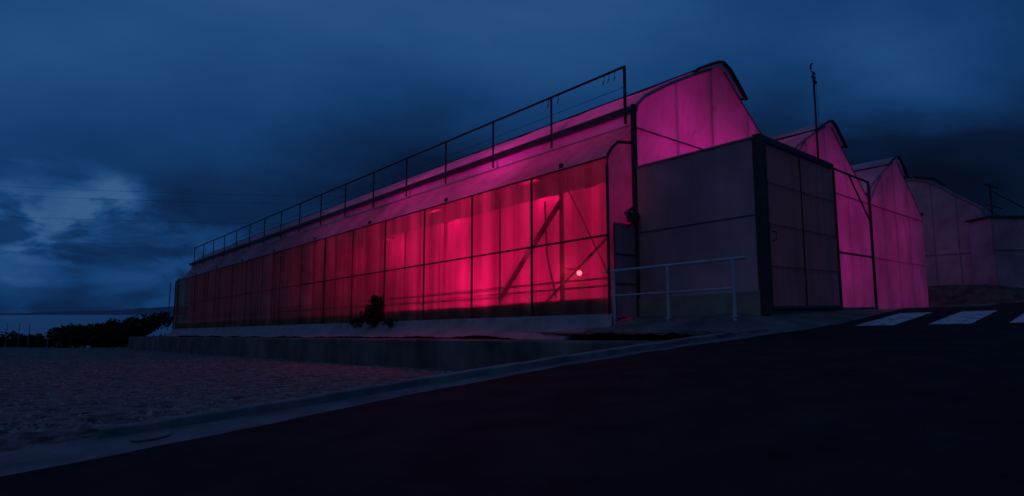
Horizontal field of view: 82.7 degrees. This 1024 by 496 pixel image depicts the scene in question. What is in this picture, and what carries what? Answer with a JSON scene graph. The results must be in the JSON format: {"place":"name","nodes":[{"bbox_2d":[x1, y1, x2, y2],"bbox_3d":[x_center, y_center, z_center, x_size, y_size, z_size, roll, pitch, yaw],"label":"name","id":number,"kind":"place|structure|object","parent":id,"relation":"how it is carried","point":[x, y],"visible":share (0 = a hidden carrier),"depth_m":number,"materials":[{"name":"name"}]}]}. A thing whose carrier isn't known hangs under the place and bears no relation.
{"place":"outdoors","nodes":[
{"label":"outdoors","id":0,"kind":"place"},
{"bbox_2d":[0,306,185,314],"bbox_3d":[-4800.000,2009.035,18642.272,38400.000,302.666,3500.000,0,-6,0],"label":"hills","id":1,"kind":"structure","parent":0,"point":[143,311],"depth_m":17489.40,"materials":[{"name":"plant"}]},
{"bbox_2d":[0,315,186,347],"bbox_3d":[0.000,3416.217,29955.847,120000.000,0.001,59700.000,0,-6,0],"label":"sea","id":2,"kind":"structure","parent":0,"point":[42,324],"depth_m":2947.38,"materials":[{"name":"blue liquid"}]},
{"bbox_2d":[0,347,462,451],"bbox_3d":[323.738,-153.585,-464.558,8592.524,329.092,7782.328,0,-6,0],"label":"ground","id":3,"kind":"structure","parent":0,"point":[94,412],"depth_m":8.18,"materials":[{"name":"grey gravel"}]},
{"bbox_2d":[44,332,57,347],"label":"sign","id":4,"kind":"object","parent":3,"relation":"on","point":[45,334],"visible":0.21,"depth_m":45.52,"materials":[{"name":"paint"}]},
{"bbox_2d":[5,323,100,347],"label":"fence","id":5,"kind":"object","parent":3,"relation":"on","point":[28,336],"visible":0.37,"depth_m":46.66,"materials":[{"name":"metal"}]},
{"bbox_2d":[0,331,165,347],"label":"hedge","id":6,"kind":"object","parent":3,"relation":"on","point":[38,341],"visible":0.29,"depth_m":47.77,"materials":[{"name":"green plant"}]},
{"bbox_2d":[46,311,172,345],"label":"bush","id":7,"kind":"object","parent":3,"relation":"on","point":[114,330],"visible":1,"depth_m":44.51,"materials":[{"name":"green plant"}]},
{"bbox_2d":[0,186,346,223],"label":"power line","id":8,"kind":"object","parent":3,"relation":"on","point":[160,192],"visible":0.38,"depth_m":70.69,"materials":[{"name":"black metal"}]},
{"bbox_2d":[128,337,664,369],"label":"retaining wall","id":9,"kind":"structure","parent":3,"relation":"on","point":[453,354],"depth_m":13.18,"materials":[{"name":"concrete"}]},
{"bbox_2d":[148,336,639,339],"bbox_3d":[-10.994,3.707,24.290,2.200,1.099,38.400,6,-9,-41],"label":"planting ledge","id":10,"kind":"object","parent":9,"relation":"on","point":[404,338],"visible":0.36,"depth_m":14.44,"materials":[{"name":"grey concrete"}]},
{"bbox_2d":[165,314,611,339],"bbox_3d":[-9.423,3.156,22.162,0.651,1.310,33.120,6,-9,-41],"label":"skirt membrane","id":11,"kind":"object","parent":10,"relation":"on","point":[512,327],"visible":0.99,"depth_m":13.78,"materials":[{"name":"white plastic"}]},
{"bbox_2d":[172,140,631,328],"bbox_3d":[-8.983,1.424,22.916,0.768,4.272,33.058,6,-9,-41],"label":"side frame","id":12,"kind":"object","parent":10,"relation":"on","point":[579,239],"visible":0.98,"depth_m":13.52,"materials":[{"name":"paint"}]},
{"bbox_2d":[173,280,180,328],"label":"side panel","id":13,"kind":"object","parent":12,"relation":"attached to","point":[176,305],"visible":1,"depth_m":34.60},
{"bbox_2d":[177,278,188,328],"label":"side panel","id":14,"kind":"object","parent":12,"relation":"attached to","point":[181,308],"visible":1,"depth_m":33.54,"materials":[{"name":"plastic"}]},
{"bbox_2d":[186,275,198,328],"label":"side panel","id":15,"kind":"object","parent":12,"relation":"attached to","point":[192,281],"visible":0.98,"depth_m":32.06,"materials":[{"name":"plastic"}]},
{"bbox_2d":[196,273,208,327],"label":"side panel","id":16,"kind":"object","parent":12,"relation":"attached to","point":[201,319],"visible":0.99,"depth_m":30.44,"materials":[{"name":"plastic"}]},
{"bbox_2d":[206,269,220,327],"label":"side panel","id":17,"kind":"object","parent":12,"relation":"attached to","point":[212,292],"visible":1,"depth_m":29.05,"materials":[{"name":"plastic"}]},
{"bbox_2d":[217,265,232,326],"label":"side panel","id":18,"kind":"object","parent":12,"relation":"attached to","point":[228,302],"visible":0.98,"depth_m":27.43,"materials":[{"name":"plastic"}]},
{"bbox_2d":[230,261,247,326],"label":"side panel","id":19,"kind":"object","parent":12,"relation":"attached to","point":[238,302],"visible":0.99,"depth_m":26.06,"materials":[{"name":"plastic"}]},
{"bbox_2d":[244,256,263,325],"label":"side panel","id":20,"kind":"object","parent":12,"relation":"attached to","point":[255,306],"visible":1,"depth_m":24.56,"materials":[{"name":"plastic"}]},
{"bbox_2d":[260,251,281,325],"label":"side panel","id":21,"kind":"object","parent":12,"relation":"attached to","point":[268,300],"visible":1,"depth_m":23.11,"materials":[{"name":"plastic"}]},
{"bbox_2d":[279,246,300,324],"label":"side panel","id":22,"kind":"object","parent":12,"relation":"attached to","point":[294,290],"visible":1,"depth_m":21.60,"materials":[{"name":"plastic"}]},
{"bbox_2d":[302,239,325,323],"bbox_3d":[-6.886,1.209,20.101,0.020,2.975,2.000,6,-9,-41],"label":"side panel","id":23,"kind":"object","parent":12,"relation":"attached to","point":[313,267],"visible":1,"depth_m":20.09,"materials":[{"name":"plastic"}]},
{"bbox_2d":[323,231,353,323],"bbox_3d":[-5.555,0.987,18.624,0.020,2.975,2.000,6,-9,-41],"label":"side panel","id":24,"kind":"object","parent":12,"relation":"attached to","point":[330,274],"visible":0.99,"depth_m":18.67,"materials":[{"name":"plastic"}]},
{"bbox_2d":[351,222,386,322],"bbox_3d":[-4.224,0.764,17.146,0.020,2.975,2.000,6,-9,-41],"label":"side panel","id":25,"kind":"object","parent":12,"relation":"attached to","point":[368,253],"visible":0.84,"depth_m":17.24,"materials":[{"name":"plastic"}]},
{"bbox_2d":[179,125,630,279],"bbox_3d":[-8.943,-0.204,23.134,0.750,1.674,33.000,6,-9,-41],"label":"eave net cover","id":26,"kind":"object","parent":12,"relation":"attached to","point":[592,148],"visible":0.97,"depth_m":15.05,"materials":[{"name":"plastic"}]},
{"bbox_2d":[384,210,425,320],"bbox_3d":[-2.893,0.542,15.669,0.020,2.975,2.000,6,-9,-41],"label":"side panel","id":27,"kind":"object","parent":12,"relation":"attached to","point":[414,227],"visible":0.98,"depth_m":15.54,"materials":[{"name":"plastic"}]},
{"bbox_2d":[424,197,470,319],"bbox_3d":[-1.562,0.320,14.192,0.020,2.975,2.000,6,-9,-41],"label":"side panel","id":28,"kind":"object","parent":12,"relation":"attached to","point":[439,296],"visible":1,"depth_m":14.24,"materials":[{"name":"plastic"}]},
{"bbox_2d":[472,180,530,317],"bbox_3d":[-0.231,0.098,12.715,0.020,2.975,2.000,6,-9,-41],"label":"side panel","id":29,"kind":"object","parent":12,"relation":"attached to","point":[504,276],"visible":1,"depth_m":12.69,"materials":[{"name":"plastic"}]},
{"bbox_2d":[533,158,607,315],"bbox_3d":[1.100,-0.125,11.238,0.020,2.975,2.000,6,-9,-41],"label":"side panel","id":30,"kind":"object","parent":12,"relation":"attached to","point":[583,201],"visible":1,"depth_m":11.17,"materials":[{"name":"clear plastic"}]},
{"bbox_2d":[98,328,774,438],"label":"kerb","id":31,"kind":"structure","parent":3,"relation":"on","point":[188,419],"depth_m":4.89,"materials":[{"name":"concrete"}]},
{"bbox_2d":[200,316,663,337],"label":"floor","id":32,"kind":"structure","parent":0,"point":[598,336],"depth_m":11.31,"materials":[{"name":"grey concrete"}]},
{"bbox_2d":[191,250,290,322],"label":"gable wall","id":33,"kind":"structure","parent":32,"relation":"on","point":[289,280],"depth_m":36.94,"materials":[{"name":"plastic"}]},
{"bbox_2d":[298,270,302,315],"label":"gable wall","id":34,"kind":"structure","parent":32,"relation":"on","point":[301,304],"depth_m":40.00,"materials":[{"name":"plastic"}]},
{"bbox_2d":[345,295,397,327],"bbox_3d":[-3.906,1.804,16.476,0.787,0.968,2.564,6,-9,-43],"label":"shrub","id":35,"kind":"object","parent":32,"relation":"on","point":[372,311],"visible":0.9,"depth_m":16.35,"materials":[{"name":"green plant"}]},
{"bbox_2d":[181,301,573,328],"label":"bed wall","id":36,"kind":"structure","parent":32,"relation":"on","point":[456,314],"depth_m":13.88,"materials":[{"name":"concrete"}]},
{"bbox_2d":[167,163,592,329],"bbox_3d":[-2.143,1.983,30.532,20.814,4.944,35.140,6,-9,-41],"label":"structure","id":37,"kind":"object","parent":32,"relation":"on","point":[557,209],"visible":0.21,"depth_m":15.77,"materials":[{"name":"paint"}]},
{"bbox_2d":[191,115,630,268],"bbox_3d":[-8.663,-0.653,23.435,0.001,1.174,33.000,6,-9,-41],"label":"band","id":38,"kind":"object","parent":37,"relation":"attached to","point":[616,124],"visible":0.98,"depth_m":15.18,"materials":[{"name":"plastic"}]},
{"bbox_2d":[289,67,761,268],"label":"arch pipes","id":39,"kind":"object","parent":37,"relation":"on","point":[644,96],"visible":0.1,"depth_m":12.64,"materials":[{"name":"metal"}]},
{"bbox_2d":[189,106,637,265],"bbox_3d":[-8.663,-0.832,23.456,0.260,1.060,33.100,6,-9,-41],"label":"gutter","id":40,"kind":"object","parent":39,"relation":"attached to","point":[600,120],"visible":0.94,"depth_m":15.07,"materials":[{"name":"metal"}]},
{"bbox_2d":[193,65,626,266],"bbox_3d":[-8.444,-1.216,23.151,0.064,2.063,32.056,6,-9,-41],"label":"edge rail","id":41,"kind":"object","parent":40,"relation":"attached to","point":[570,89],"visible":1,"depth_m":15.71,"materials":[{"name":"metal"}]},
{"bbox_2d":[195,72,622,254],"bbox_3d":[-8.434,-1.559,23.203,0.020,1.264,32.000,6,-9,-41],"label":"edge rail cable","id":42,"kind":"object","parent":41,"relation":"attached to","point":[474,145],"visible":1,"depth_m":13.99,"materials":[{"name":"paint"}]},
{"bbox_2d":[196,84,660,270],"bbox_3d":[-6.163,-1.485,25.773,6.700,2.890,33.001,6,-9,-41],"label":"roof film","id":43,"kind":"object","parent":39,"relation":"on","point":[586,116],"visible":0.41,"depth_m":17.59,"materials":[{"name":"plastic"}]},
{"bbox_2d":[233,60,747,243],"bbox_3d":[-6.066,-2.243,25.825,2.260,1.607,33.181,6,-9,-41],"label":"ridge vent frame","id":44,"kind":"object","parent":43,"relation":"on","point":[734,78],"visible":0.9,"depth_m":14.24,"materials":[{"name":"paint"}]},
{"bbox_2d":[701,63,742,98],"bbox_3d":[-6.059,-2.248,25.817,2.200,1.530,33.000,6,-9,-41],"label":"ridge vent flap","id":45,"kind":"object","parent":44,"relation":"on","point":[722,67],"visible":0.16,"depth_m":14.03,"materials":[{"name":"grey metal"}]},
{"bbox_2d":[794,126,866,196],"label":"arch pipes","id":46,"kind":"object","parent":37,"relation":"on","point":[805,139],"visible":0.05,"depth_m":17.74,"materials":[{"name":"metal"}]},
{"bbox_2d":[777,131,812,146],"bbox_3d":[-1.163,-1.075,30.215,6.700,2.890,33.001,6,-9,-41],"label":"roof film","id":47,"kind":"object","parent":46,"relation":"on","point":[793,141],"visible":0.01,"depth_m":17.24,"materials":[{"name":"plastic"}]},
{"bbox_2d":[774,120,847,148],"bbox_3d":[-1.066,-1.833,30.266,2.260,1.607,33.181,6,-9,-41],"label":"ridge vent frame","id":48,"kind":"object","parent":46,"relation":"on","point":[835,125],"visible":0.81,"depth_m":18.15,"materials":[{"name":"paint"}]},
{"bbox_2d":[769,122,842,145],"bbox_3d":[-1.059,-1.838,30.259,2.200,1.530,33.000,6,-9,-41],"label":"ridge vent flap","id":49,"kind":"object","parent":48,"relation":"on","point":[796,131],"visible":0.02,"depth_m":18.39,"materials":[{"name":"plastic"}]},
{"bbox_2d":[810,63,819,157],"bbox_3d":[9.083,-3.671,17.346,0.466,3.813,0.100,6,-9,-41],"label":"weather mast","id":50,"kind":"object","parent":48,"relation":"attached to","point":[814,81],"visible":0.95,"depth_m":17.38,"materials":[{"name":"metal"}]},
{"bbox_2d":[870,161,922,217],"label":"arch pipes","id":51,"kind":"object","parent":37,"relation":"on","point":[878,176],"visible":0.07,"depth_m":21.65,"materials":[{"name":"metal"}]},
{"bbox_2d":[855,166,884,192],"bbox_3d":[3.837,-0.666,34.656,6.700,2.890,33.001,6,-9,-41],"label":"roof film","id":52,"kind":"object","parent":51,"relation":"on","point":[869,175],"visible":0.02,"depth_m":21.49,"materials":[{"name":"plastic"}]},
{"bbox_2d":[854,156,908,177],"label":"ridge vent frame","id":53,"kind":"object","parent":52,"relation":"on","point":[902,165],"visible":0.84,"depth_m":22.54,"materials":[{"name":"paint"}]},
{"bbox_2d":[851,157,904,175],"bbox_3d":[3.941,-1.429,34.700,2.200,1.530,33.000,6,-9,-41],"label":"ridge vent flap","id":54,"kind":"object","parent":53,"relation":"on","point":[871,164],"visible":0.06,"depth_m":22.73,"materials":[{"name":"grey metal"}]},
{"bbox_2d":[334,195,592,313],"bbox_3d":[-2.651,0.803,18.757,0.159,3.543,17.800,6,-9,-41],"label":"thermal curtain","id":55,"kind":"object","parent":32,"relation":"on","point":[457,254],"visible":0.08,"depth_m":17.64,"materials":[{"name":"fabric"}]},
{"bbox_2d":[0,302,1023,495],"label":"road","id":56,"kind":"structure","parent":0,"point":[920,406],"depth_m":3.11,"materials":[{"name":"black asphalt"}]},
{"bbox_2d":[0,304,993,476],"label":"gutter strip","id":57,"kind":"object","parent":56,"relation":"on","point":[36,458],"visible":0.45,"depth_m":3.88,"materials":[{"name":"concrete"}]},
{"bbox_2d":[131,431,170,440],"bbox_3d":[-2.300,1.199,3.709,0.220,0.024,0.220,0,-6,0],"label":"manhole cover","id":58,"kind":"object","parent":57,"relation":"in","point":[151,436],"visible":1,"depth_m":3.71,"materials":[{"name":"metal"}]},
{"bbox_2d":[856,310,1023,325],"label":"crosswalk","id":59,"kind":"structure","parent":56,"relation":"on","point":[965,317],"depth_m":8.28,"materials":[{"name":"paint"}]},
{"bbox_2d":[0,0,1023,312],"label":"sky","id":60,"kind":"structure","parent":0,"point":[299,101],"materials":[{"name":"blue"}]},
{"bbox_2d":[635,136,755,232],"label":"vestibule trim","id":61,"kind":"structure","parent":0,"point":[701,150],"depth_m":10.06,"materials":[{"name":"black metal"}]},
{"bbox_2d":[637,139,754,231],"bbox_3d":[3.129,-1.028,10.174,0.032,1.289,2.290,6,-9,-41],"label":"vestibule upper sheet","id":62,"kind":"object","parent":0,"point":[712,184],"visible":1,"depth_m":10.06,"materials":[{"name":"grey metal"}]},
{"bbox_2d":[527,304,991,337],"bbox_3d":[14.035,1.981,22.068,35.884,2.134,8.886,5,-8,-39],"label":"concrete apron","id":63,"kind":"object","parent":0,"point":[706,322],"visible":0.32,"depth_m":9.00,"materials":[{"name":"grey concrete"}]},
{"bbox_2d":[613,104,639,316],"bbox_3d":[2.096,-0.730,10.810,0.769,4.150,0.120,5,-8,-40],"label":"corner frame","id":64,"kind":"object","parent":63,"relation":"on","point":[634,153],"visible":0.83,"depth_m":11.00,"materials":[{"name":"paint"}]},
{"bbox_2d":[608,128,632,315],"bbox_3d":[2.038,-0.571,10.781,0.750,3.650,0.001,6,-9,-41],"label":"corner film","id":65,"kind":"object","parent":64,"relation":"attached to","point":[620,180],"visible":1,"depth_m":10.81,"materials":[{"name":"plastic"}]},
{"bbox_2d":[615,224,636,315],"bbox_3d":[2.076,0.404,10.652,0.620,1.679,0.020,6,-9,-41],"label":"corner panel","id":66,"kind":"object","parent":64,"relation":"attached to","point":[625,244],"visible":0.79,"depth_m":10.64,"materials":[{"name":"black metal"}]},
{"bbox_2d":[624,207,639,227],"bbox_3d":[2.226,-0.567,10.761,0.438,0.416,0.070,6,-9,-41],"label":"vent motor arm","id":67,"kind":"object","parent":64,"relation":"attached to","point":[633,209],"visible":0.87,"depth_m":10.69},
{"bbox_2d":[626,212,638,222],"bbox_3d":[2.239,-0.568,10.773,0.200,0.185,0.160,6,-9,-41],"label":"vent motor body","id":68,"kind":"object","parent":67,"relation":"attached to","point":[632,217],"visible":0.82,"depth_m":10.71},
{"bbox_2d":[541,330,738,335],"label":"dirt verge","id":69,"kind":"structure","parent":63,"relation":"on","point":[681,332],"depth_m":8.60,"materials":[{"name":"brown soil"}]},
{"bbox_2d":[605,256,745,324],"bbox_3d":[2.558,0.800,9.442,0.100,1.160,2.611,6,-9,-41],"label":"metal railing","id":70,"kind":"object","parent":69,"relation":"on","point":[667,292],"visible":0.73,"depth_m":9.41,"materials":[{"name":"metal"}]},
{"bbox_2d":[637,127,702,148],"bbox_3d":[4.829,-0.473,13.227,6.735,3.980,0.070,6,-9,-41],"label":"gable frame","id":71,"kind":"object","parent":63,"relation":"on","point":[663,136],"visible":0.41,"depth_m":11.98,"materials":[{"name":"metal"}]},
{"bbox_2d":[636,67,758,165],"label":"gable wall","id":72,"kind":"structure","parent":63,"relation":"on","point":[705,110],"depth_m":12.74,"materials":[{"name":"plastic"}]},
{"bbox_2d":[639,291,764,334],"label":"vestibule plinth","id":73,"kind":"structure","parent":63,"relation":"on","point":[748,302],"depth_m":9.81,"materials":[{"name":"grey concrete"}]},
{"bbox_2d":[639,214,758,297],"bbox_3d":[3.137,0.192,10.044,0.030,1.284,2.290,6,-9,-41],"label":"vestibule lower sheet","id":74,"kind":"object","parent":73,"relation":"on","point":[728,238],"visible":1,"depth_m":9.92,"materials":[{"name":"grey metal"}]},
{"bbox_2d":[751,133,771,313],"bbox_3d":[3.962,-0.401,9.233,0.140,2.875,0.130,6,-9,-41],"label":"gate post","id":75,"kind":"object","parent":63,"relation":"on","point":[763,259],"visible":1,"depth_m":9.18,"materials":[{"name":"grey metal"}]},
{"bbox_2d":[764,141,843,310],"bbox_3d":[5.186,-0.286,10.213,2.990,2.765,0.116,6,-9,-41],"label":"gate frame","id":76,"kind":"object","parent":63,"relation":"on","point":[777,308],"visible":0.99,"depth_m":10.15,"materials":[{"name":"grey metal"}]},
{"bbox_2d":[763,135,833,168],"bbox_3d":[5.137,-1.682,10.425,3.000,0.143,0.100,6,-9,-41],"label":"gate top rail","id":77,"kind":"object","parent":76,"relation":"attached to","point":[771,142],"visible":0.71,"depth_m":10.26,"materials":[{"name":"black metal"}]},
{"bbox_2d":[766,144,839,305],"bbox_3d":[5.151,-0.293,10.254,2.920,2.700,0.024,6,-9,-41],"label":"gate leaf","id":78,"kind":"object","parent":76,"relation":"in","point":[789,284],"visible":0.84,"depth_m":10.15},
{"bbox_2d":[765,307,876,315],"bbox_3d":[5.907,1.258,10.805,5.070,0.366,0.090,6,-9,-41],"label":"gate threshold","id":79,"kind":"object","parent":63,"relation":"on","point":[781,312],"visible":0.21,"depth_m":10.23,"materials":[{"name":"grey concrete"}]},
{"bbox_2d":[793,124,874,306],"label":"gable wall","id":80,"kind":"structure","parent":63,"relation":"on","point":[856,271],"depth_m":18.67,"materials":[{"name":"plastic"}]},
{"bbox_2d":[799,140,868,257],"bbox_3d":[9.829,-0.565,17.725,6.735,4.990,0.070,6,-9,-41],"label":"gable frame","id":81,"kind":"object","parent":63,"relation":"on","point":[836,193],"visible":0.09,"depth_m":18.41,"materials":[{"name":"metal"}]},
{"bbox_2d":[871,174,925,265],"bbox_3d":[14.829,-0.155,22.167,6.735,4.990,0.070,6,-9,-41],"label":"gable frame","id":82,"kind":"object","parent":63,"relation":"on","point":[893,212],"visible":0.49,"depth_m":21.18,"materials":[{"name":"metal"}]},
{"bbox_2d":[870,160,928,308],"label":"gable wall","id":83,"kind":"structure","parent":63,"relation":"on","point":[900,238],"depth_m":22.05,"materials":[{"name":"plastic"}]},
{"bbox_2d":[834,168,877,308],"bbox_3d":[7.057,-0.135,11.978,2.190,2.854,0.060,6,-9,-41],"label":"gate rail extension","id":84,"kind":"object","parent":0,"point":[869,217],"visible":0.86,"depth_m":12.59,"materials":[{"name":"grey metal"}]},
{"bbox_2d":[927,284,1023,305],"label":"dirt bank","id":85,"kind":"structure","parent":0,"point":[962,294],"depth_m":23.92,"materials":[{"name":"brown soil"}]},
{"bbox_2d":[906,175,1001,285],"bbox_3d":[25.153,0.025,34.812,12.870,6.547,7.473,6,-9,-41],"label":"greenhouse","id":86,"kind":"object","parent":85,"relation":"on","point":[946,235],"visible":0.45,"depth_m":29.24,"materials":[{"name":"metal"}]},
{"bbox_2d":[965,216,1023,287],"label":"storage shed","id":87,"kind":"structure","parent":85,"relation":"on","point":[997,248],"depth_m":26.56,"materials":[{"name":"paint"}]},
{"bbox_2d":[983,183,1023,215],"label":"antenna mast","id":88,"kind":"object","parent":87,"relation":"on","point":[990,194],"visible":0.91,"depth_m":27.92,"materials":[{"name":"metal"}]}
]}

